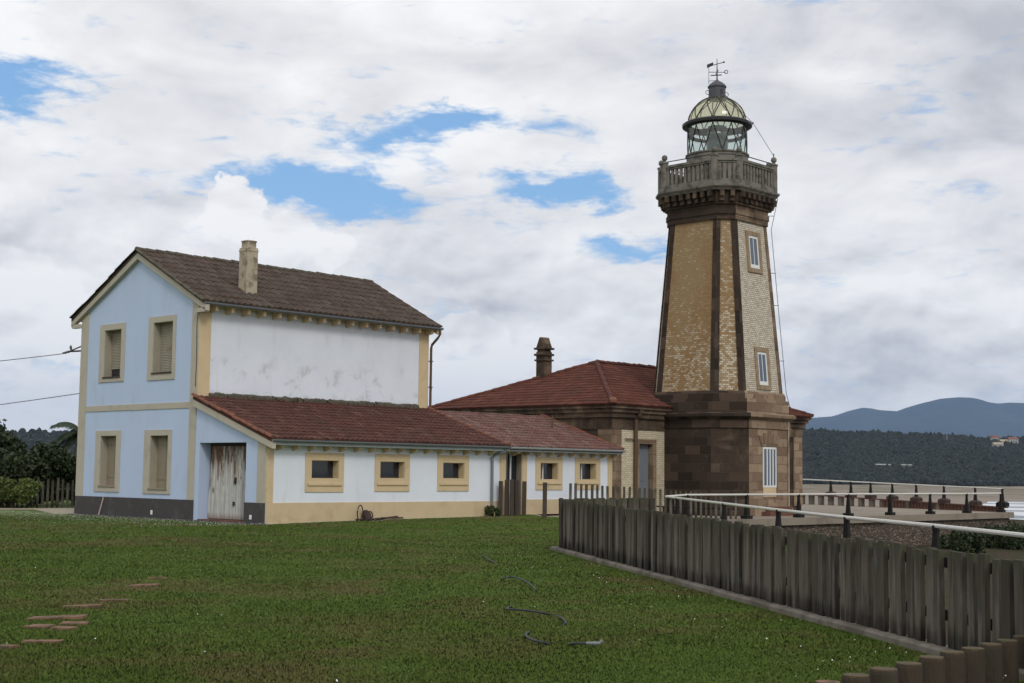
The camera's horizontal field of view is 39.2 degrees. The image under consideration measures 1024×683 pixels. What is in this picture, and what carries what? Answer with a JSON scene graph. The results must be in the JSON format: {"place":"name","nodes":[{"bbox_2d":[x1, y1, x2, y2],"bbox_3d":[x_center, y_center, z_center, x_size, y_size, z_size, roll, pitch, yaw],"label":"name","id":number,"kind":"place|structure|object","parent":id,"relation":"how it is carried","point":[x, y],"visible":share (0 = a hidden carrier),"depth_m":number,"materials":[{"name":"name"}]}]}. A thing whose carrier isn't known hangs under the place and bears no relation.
{"place":"outdoors","nodes":[
{"label":"outdoors","id":0,"kind":"place"},
{"bbox_2d":[0,508,75,513],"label":"path","id":1,"kind":"structure","parent":0,"point":[59,510],"depth_m":56.44,"materials":[{"name":"beige concrete"}]},
{"bbox_2d":[71,514,264,524],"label":"pavement","id":2,"kind":"structure","parent":0,"point":[175,519],"depth_m":47.30,"materials":[{"name":"grey concrete"}]},
{"bbox_2d":[0,484,1023,682],"bbox_3d":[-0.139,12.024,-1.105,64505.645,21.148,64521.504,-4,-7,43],"label":"ground","id":3,"kind":"structure","parent":0,"point":[1013,493],"depth_m":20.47,"materials":[{"name":"green plant"}]},
{"bbox_2d":[0,419,6,433],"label":"bushy tree","id":4,"kind":"object","parent":3,"relation":"on","point":[2,427],"visible":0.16,"depth_m":63.71,"materials":[{"name":"green plant"}]},
{"bbox_2d":[0,644,19,649],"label":"brick slab","id":5,"kind":"structure","parent":3,"relation":"on","point":[6,646],"depth_m":13.14,"materials":[{"name":"brown stone"}]},
{"bbox_2d":[0,430,27,505],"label":"bushy tree","id":6,"kind":"object","parent":3,"relation":"on","point":[9,442],"visible":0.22,"depth_m":61.33,"materials":[{"name":"green plant"}]},
{"bbox_2d":[0,448,39,507],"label":"bushy tree","id":7,"kind":"object","parent":3,"relation":"on","point":[15,466],"visible":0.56,"depth_m":59.07,"materials":[{"name":"green plant"}]},
{"bbox_2d":[0,477,42,507],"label":"clipped hedge","id":8,"kind":"object","parent":3,"relation":"on","point":[22,491],"visible":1,"depth_m":57.98,"materials":[{"name":"green plant"}]},
{"bbox_2d":[2,477,74,507],"bbox_3d":[-20.754,6.436,60.421,7.764,1.467,0.133,0,-5,11],"label":"stake fence","id":9,"kind":"object","parent":3,"relation":"on","point":[57,499],"visible":0.36,"depth_m":60.08,"materials":[{"name":"wood"}]},
{"bbox_2d":[22,624,55,628],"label":"brick slab","id":10,"kind":"structure","parent":3,"relation":"on","point":[42,626],"depth_m":14.82,"materials":[{"name":"beige stone"}]},
{"bbox_2d":[5,428,76,457],"bbox_3d":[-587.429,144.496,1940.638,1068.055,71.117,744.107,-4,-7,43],"label":"woodland","id":11,"kind":"object","parent":3,"relation":"on","point":[31,436],"visible":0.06,"depth_m":2088.59,"materials":[{"name":"green plant"}]},
{"bbox_2d":[21,639,62,643],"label":"brick slab","id":12,"kind":"structure","parent":3,"relation":"on","point":[43,641],"depth_m":13.55,"materials":[{"name":"brown stone"}]},
{"bbox_2d":[19,441,70,505],"bbox_3d":[-20.953,5.812,62.645,2.766,3.004,2.595,-1,-5,16],"label":"bushy tree","id":13,"kind":"object","parent":3,"relation":"on","point":[47,463],"visible":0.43,"depth_m":62.47,"materials":[{"name":"green plant"}]},
{"bbox_2d":[34,453,76,505],"bbox_3d":[-20.353,6.195,64.028,2.768,2.512,1.908,1,-5,-1],"label":"bushy tree","id":14,"kind":"object","parent":3,"relation":"on","point":[68,475],"visible":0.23,"depth_m":63.54,"materials":[{"name":"green plant"}]},
{"bbox_2d":[25,614,87,619],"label":"brick slab","id":15,"kind":"structure","parent":3,"relation":"on","point":[72,617],"depth_m":15.72,"materials":[{"name":"beige stone"}]},
{"bbox_2d":[49,422,77,456],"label":"palm tree","id":16,"kind":"object","parent":3,"relation":"on","point":[70,436],"visible":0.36,"depth_m":65.34,"materials":[{"name":"green plant"}]},
{"bbox_2d":[50,626,77,630],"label":"brick slab","id":17,"kind":"structure","parent":3,"relation":"on","point":[63,627],"depth_m":14.70,"materials":[{"name":"beige stone"}]},
{"bbox_2d":[54,479,75,504],"bbox_3d":[-19.544,6.411,64.602,2.442,2.189,2.250,1,-5,2],"label":"bushy tree","id":18,"kind":"object","parent":3,"relation":"on","point":[64,495],"visible":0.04,"depth_m":63.96,"materials":[{"name":"green plant"}]},
{"bbox_2d":[59,621,89,625],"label":"brick slab","id":19,"kind":"structure","parent":3,"relation":"on","point":[76,623],"depth_m":15.16,"materials":[{"name":"brown stone"}]},
{"bbox_2d":[62,604,101,607],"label":"brick slab","id":20,"kind":"structure","parent":3,"relation":"on","point":[91,605],"depth_m":17.11,"materials":[{"name":"brown stone"}]},
{"bbox_2d":[98,599,128,601],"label":"brick slab","id":21,"kind":"structure","parent":3,"relation":"on","point":[116,600],"depth_m":17.93,"materials":[{"name":"brown stone"}]},
{"bbox_2d":[128,583,158,586],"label":"brick slab","id":22,"kind":"structure","parent":3,"relation":"on","point":[144,585],"depth_m":20.29,"materials":[{"name":"brown stone"}]},
{"bbox_2d":[148,577,167,578],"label":"brick slab","id":23,"kind":"structure","parent":3,"relation":"on","point":[158,577],"depth_m":21.68,"materials":[{"name":"brown stone"}]},
{"bbox_2d":[69,240,625,523],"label":"dwelling house","id":24,"kind":"structure","parent":3,"relation":"on","point":[247,387],"depth_m":50.14,"materials":[{"name":"white paint"}]},
{"bbox_2d":[0,393,78,404],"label":"overhead wire","id":25,"kind":"object","parent":24,"relation":"attached to","point":[39,399],"visible":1,"depth_m":53.98,"materials":[{"name":"black paint"}]},
{"bbox_2d":[62,345,80,352],"bbox_3d":[-16.252,0.269,53.272,1.228,0.298,0.128,-3,-6,35],"label":"wire bracket","id":26,"kind":"object","parent":24,"relation":"attached to","point":[72,350],"visible":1,"depth_m":53.30,"materials":[{"name":"metal"}]},
{"bbox_2d":[1,353,66,360],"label":"overhead wire","id":27,"kind":"object","parent":26,"relation":"attached to","point":[33,357],"visible":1,"depth_m":54.35,"materials":[{"name":"black paint"}]},
{"bbox_2d":[94,430,120,491],"bbox_3d":[-14.300,4.262,51.159,1.640,2.170,0.370,-4,-7,43],"label":"window","id":28,"kind":"structure","parent":24,"relation":"in","point":[107,443],"depth_m":51.40,"materials":[{"name":"beige paint"}]},
{"bbox_2d":[98,322,125,382],"bbox_3d":[-14.212,0.416,51.485,1.660,2.090,0.390,-4,-7,43],"label":"window","id":29,"kind":"structure","parent":24,"relation":"in","point":[112,346],"depth_m":51.73,"materials":[{"name":"beige stone"}]},
{"bbox_2d":[142,429,171,493],"bbox_3d":[-11.991,4.104,48.985,1.650,2.180,0.370,-4,-7,43],"label":"window","id":30,"kind":"structure","parent":24,"relation":"in","point":[157,462],"depth_m":49.22,"materials":[{"name":"beige paint"}]},
{"bbox_2d":[147,314,176,380],"bbox_3d":[-11.906,0.229,49.318,1.660,2.200,0.390,-4,-7,43],"label":"window","id":31,"kind":"structure","parent":24,"relation":"in","point":[162,335],"depth_m":49.55,"materials":[{"name":"brown wood"}]},
{"bbox_2d":[207,446,245,519],"bbox_3d":[-9.097,4.574,46.579,2.540,2.370,0.100,-4,-7,43],"label":"door","id":32,"kind":"structure","parent":24,"relation":"in","point":[226,499],"depth_m":46.73,"materials":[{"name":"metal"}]},
{"bbox_2d":[209,443,245,519],"bbox_3d":[-9.052,4.543,46.615,2.560,2.500,0.020,-4,-7,43],"label":"doorway back","id":33,"kind":"structure","parent":24,"relation":"in","point":[212,444],"depth_m":47.03,"materials":[{"name":"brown wood"}]},
{"bbox_2d":[305,452,343,491],"bbox_3d":[-6.134,4.237,46.471,0.355,1.270,1.590,-4,-7,43],"label":"window","id":34,"kind":"structure","parent":24,"relation":"in","point":[315,469],"depth_m":46.52,"materials":[{"name":"beige glass"}]},
{"bbox_2d":[374,454,409,491],"bbox_3d":[-4.123,4.440,48.592,0.355,1.260,1.570,-4,-7,43],"label":"window","id":35,"kind":"structure","parent":24,"relation":"in","point":[392,471],"depth_m":48.64,"materials":[{"name":"beige glass"}]},
{"bbox_2d":[437,455,468,490],"bbox_3d":[-2.150,4.644,50.674,0.355,1.260,1.540,-4,-7,43],"label":"window","id":36,"kind":"structure","parent":24,"relation":"in","point":[455,468],"depth_m":50.73,"materials":[{"name":"beige glass"}]},
{"bbox_2d":[500,452,526,514],"bbox_3d":[-0.048,5.398,52.873,0.300,2.630,1.440,-4,-7,43],"label":"barred door","id":37,"kind":"structure","parent":24,"relation":"in","point":[511,467],"depth_m":53.12,"materials":[{"name":"glass"}]},
{"bbox_2d":[535,457,562,489],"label":"window","id":38,"kind":"structure","parent":24,"relation":"in","point":[550,469],"depth_m":54.46,"materials":[{"name":"beige glass"}]},
{"bbox_2d":[575,457,599,489],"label":"window","id":39,"kind":"structure","parent":24,"relation":"in","point":[588,472],"depth_m":56.08,"materials":[{"name":"beige glass"}]},
{"bbox_2d":[356,505,402,520],"bbox_3d":[-4.362,5.716,47.694,0.469,0.607,2.128,-4,-7,43],"label":"iron scrap","id":40,"kind":"object","parent":3,"relation":"on","point":[366,515],"visible":0.96,"depth_m":47.20,"materials":[{"name":"brown metal"}]},
{"bbox_2d":[484,505,501,515],"bbox_3d":[-0.707,6.115,51.471,0.731,0.560,0.506,-4,-7,43],"label":"weed clump","id":41,"kind":"object","parent":3,"relation":"on","point":[491,510],"visible":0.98,"depth_m":51.36,"materials":[{"name":"green plant"}]},
{"bbox_2d":[498,481,502,515],"bbox_3d":[-0.417,5.765,51.921,0.164,1.435,0.083,1,-5,-4],"label":"wooden post","id":42,"kind":"object","parent":3,"relation":"on","point":[500,499],"visible":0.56,"depth_m":51.91,"materials":[{"name":"brown wood"}]},
{"bbox_2d":[6,511,1005,681],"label":"clover flowers","id":43,"kind":"object","parent":3,"relation":"on","point":[228,524],"visible":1,"depth_m":44.95,"materials":[{"name":"white plant"}]},
{"bbox_2d":[504,480,508,515],"bbox_3d":[-0.196,5.753,52.010,0.157,1.481,0.077,1,-5,-4],"label":"wooden post","id":44,"kind":"object","parent":3,"relation":"on","point":[506,504],"visible":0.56,"depth_m":51.98,"materials":[{"name":"brown wood"}]},
{"bbox_2d":[510,479,513,515],"bbox_3d":[-0.001,5.731,51.841,0.163,1.498,0.082,1,-5,-4],"label":"wooden post","id":45,"kind":"object","parent":3,"relation":"on","point":[511,497],"visible":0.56,"depth_m":51.81,"materials":[{"name":"brown wood"}]},
{"bbox_2d":[515,480,518,515],"bbox_3d":[0.188,5.774,52.163,0.153,1.477,0.073,1,-5,-4],"label":"wooden post","id":46,"kind":"object","parent":3,"relation":"on","point":[516,497],"visible":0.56,"depth_m":52.13,"materials":[{"name":"brown wood"}]},
{"bbox_2d":[522,481,526,514],"bbox_3d":[0.442,5.808,52.262,0.162,1.432,0.081,1,-5,-4],"label":"wooden post","id":47,"kind":"object","parent":3,"relation":"on","point":[524,485],"visible":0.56,"depth_m":52.24,"materials":[{"name":"brown wood"}]},
{"bbox_2d":[481,554,603,645],"bbox_3d":[-0.112,3.675,22.078,0.705,0.168,17.027,1,-5,-4],"label":"garden hose","id":48,"kind":"object","parent":3,"relation":"on","point":[601,641],"visible":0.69,"depth_m":16.18,"materials":[{"name":"rubber"}]},
{"bbox_2d":[542,482,546,517],"bbox_3d":[1.140,5.618,50.030,0.155,1.418,0.075,1,-5,-4],"label":"wooden post","id":49,"kind":"object","parent":3,"relation":"on","point":[544,509],"visible":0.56,"depth_m":50.01,"materials":[{"name":"brown wood"}]},
{"bbox_2d":[432,337,813,510],"bbox_3d":[5.227,3.931,66.131,10.971,7.900,15.131,-4,-7,43],"label":"stone annex","id":50,"kind":"object","parent":3,"relation":"on","point":[618,403],"visible":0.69,"depth_m":60.11,"materials":[{"name":"tile"}]},
{"bbox_2d":[639,444,647,497],"bbox_3d":[5.324,5.677,59.275,0.065,2.870,0.920,-4,-7,43],"label":"door","id":51,"kind":"structure","parent":50,"relation":"in","point":[643,473],"depth_m":59.41,"materials":[{"name":"grey metal"}]},
{"bbox_2d":[569,483,737,518],"bbox_3d":[5.259,5.963,52.820,7.329,1.436,0.124,3,-6,-26],"label":"picket fence","id":52,"kind":"object","parent":3,"relation":"on","point":[670,507],"visible":0.48,"depth_m":52.97,"materials":[{"name":"wood"}]},
{"bbox_2d":[550,498,1023,680],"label":"plank fence","id":53,"kind":"object","parent":3,"relation":"on","point":[742,562],"visible":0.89,"depth_m":16.68,"materials":[{"name":"wood"}]},
{"bbox_2d":[815,680,839,682],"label":"log stump","id":54,"kind":"object","parent":3,"relation":"on","point":[826,681],"visible":1,"depth_m":9.50,"materials":[{"name":"brown wood"}]},
{"bbox_2d":[665,496,1023,549],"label":"handrail","id":55,"kind":"object","parent":3,"relation":"on","point":[936,528],"visible":0.66,"depth_m":26.95,"materials":[{"name":"grey metal"}]},
{"bbox_2d":[841,673,869,682],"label":"log stump","id":56,"kind":"object","parent":3,"relation":"on","point":[855,678],"visible":1,"depth_m":9.77,"materials":[{"name":"brown wood"}]},
{"bbox_2d":[869,667,897,682],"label":"log stump","id":57,"kind":"object","parent":3,"relation":"on","point":[883,674],"visible":1,"depth_m":10.05,"materials":[{"name":"brown wood"}]},
{"bbox_2d":[772,518,1008,547],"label":"retaining wall","id":58,"kind":"structure","parent":3,"relation":"on","point":[906,535],"depth_m":62.46,"materials":[{"name":"grey stone"}]},
{"bbox_2d":[895,661,922,682],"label":"log stump","id":59,"kind":"object","parent":3,"relation":"on","point":[910,672],"visible":1,"depth_m":10.35,"materials":[{"name":"brown wood"}]},
{"bbox_2d":[802,427,1023,485],"bbox_3d":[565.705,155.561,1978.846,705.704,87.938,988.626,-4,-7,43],"label":"woodland","id":60,"kind":"object","parent":3,"relation":"on","point":[940,458],"visible":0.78,"depth_m":1832.47,"materials":[{"name":"green plant"}]},
{"bbox_2d":[989,435,998,440],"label":"village house","id":61,"kind":"structure","parent":60,"relation":"on","point":[991,437],"depth_m":2163.59,"materials":[{"name":"white paint"}]},
{"bbox_2d":[992,442,1002,446],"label":"village house","id":62,"kind":"structure","parent":60,"relation":"on","point":[997,444],"depth_m":2032.79,"materials":[{"name":"paint"}]},
{"bbox_2d":[1007,437,1018,443],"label":"village house","id":63,"kind":"structure","parent":60,"relation":"on","point":[1013,439],"depth_m":2131.52,"materials":[{"name":"white paint"}]},
{"bbox_2d":[918,655,945,682],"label":"log stump","id":64,"kind":"object","parent":3,"relation":"on","point":[934,668],"visible":1,"depth_m":10.69,"materials":[{"name":"brown wood"}]},
{"bbox_2d":[940,534,952,548],"bbox_3d":[18.665,8.774,62.336,1.036,0.868,0.968,3,-6,-23],"label":"bank shrub","id":65,"kind":"object","parent":3,"relation":"on","point":[944,544],"visible":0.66,"depth_m":61.98,"materials":[{"name":"green plant"}]},
{"bbox_2d":[939,650,965,682],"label":"log stump","id":66,"kind":"object","parent":3,"relation":"on","point":[955,662],"visible":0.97,"depth_m":10.97,"materials":[{"name":"brown wood"}]},
{"bbox_2d":[946,530,988,553],"bbox_3d":[18.403,8.231,58.190,1.793,1.587,1.888,-4,-7,43],"label":"bank shrub","id":67,"kind":"object","parent":3,"relation":"on","point":[964,541],"visible":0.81,"depth_m":57.85,"materials":[{"name":"green plant"}]},
{"bbox_2d":[961,647,985,682],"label":"log stump","id":68,"kind":"object","parent":3,"relation":"on","point":[975,664],"visible":0.95,"depth_m":11.22,"materials":[{"name":"brown wood"}]},
{"bbox_2d":[979,642,1002,682],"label":"log stump","id":69,"kind":"object","parent":3,"relation":"on","point":[994,662],"visible":0.9,"depth_m":11.47,"materials":[{"name":"brown wood"}]},
{"bbox_2d":[974,523,1023,549],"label":"bank shrub","id":70,"kind":"object","parent":3,"relation":"on","point":[996,540],"visible":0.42,"depth_m":63.74,"materials":[{"name":"green plant"}]},
{"bbox_2d":[983,520,1023,549],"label":"bank shrub","id":71,"kind":"object","parent":3,"relation":"on","point":[1015,527],"visible":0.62,"depth_m":63.49,"materials":[{"name":"green plant"}]},
{"bbox_2d":[996,639,1018,682],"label":"log stump","id":72,"kind":"object","parent":3,"relation":"on","point":[1010,659],"visible":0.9,"depth_m":11.70,"materials":[{"name":"brown wood"}]},
{"bbox_2d":[1013,635,1023,668],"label":"log stump","id":73,"kind":"object","parent":3,"relation":"on","point":[1020,638],"visible":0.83,"depth_m":12.03,"materials":[{"name":"brown wood"}]},
{"bbox_2d":[0,0,1023,432],"label":"sky","id":74,"kind":"structure","parent":0,"point":[490,166],"materials":[{"name":"white"}]},
{"bbox_2d":[529,514,558,516],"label":"pavement","id":75,"kind":"structure","parent":0,"point":[552,515],"depth_m":52.22,"materials":[{"name":"grey concrete"}]},
{"bbox_2d":[692,504,1013,525],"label":"terrace","id":76,"kind":"structure","parent":0,"point":[906,514],"depth_m":65.00,"materials":[{"name":"concrete"}]},
{"bbox_2d":[654,61,795,515],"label":"lighthouse tower","id":77,"kind":"structure","parent":76,"relation":"on","point":[718,388],"depth_m":60.09,"materials":[{"name":"stone"}]},
{"bbox_2d":[745,230,762,273],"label":"window","id":78,"kind":"structure","parent":77,"relation":"in","point":[753,239],"depth_m":60.97,"materials":[{"name":"beige stone"}]},
{"bbox_2d":[754,346,771,390],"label":"window","id":79,"kind":"structure","parent":77,"relation":"in","point":[761,355],"depth_m":60.24,"materials":[{"name":"beige stone"}]},
{"bbox_2d":[758,431,780,496],"bbox_3d":[10.679,5.063,59.512,0.033,2.720,1.634,-4,-7,43],"label":"window","id":80,"kind":"structure","parent":77,"relation":"in","point":[769,447],"depth_m":59.50,"materials":[{"name":"white metal"}]},
{"bbox_2d":[665,493,1005,518],"bbox_3d":[14.769,6.903,60.729,0.340,0.973,27.172,-4,-7,43],"label":"handrail","id":81,"kind":"object","parent":76,"relation":"on","point":[746,515],"visible":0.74,"depth_m":59.84,"materials":[{"name":"grey metal"}]},
{"bbox_2d":[803,495,1007,511],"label":"parapet","id":82,"kind":"structure","parent":76,"relation":"on","point":[914,505],"depth_m":77.15,"materials":[{"name":"stone"}]},
{"bbox_2d":[803,479,1008,506],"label":"handrail","id":83,"kind":"object","parent":82,"relation":"on","point":[944,499],"visible":0.89,"depth_m":76.32,"materials":[{"name":"grey metal"}]},
{"bbox_2d":[805,397,1023,437],"bbox_3d":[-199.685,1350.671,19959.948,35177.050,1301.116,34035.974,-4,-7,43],"label":"mountains","id":84,"kind":"structure","parent":0,"point":[975,417],"depth_m":19077.41,"materials":[{"name":"blue"}]},
{"bbox_2d":[983,501,1023,519],"bbox_3d":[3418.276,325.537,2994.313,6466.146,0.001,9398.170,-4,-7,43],"label":"sea","id":85,"kind":"structure","parent":0,"point":[1016,508],"depth_m":529.01,"materials":[{"name":"liquid"}]}
]}

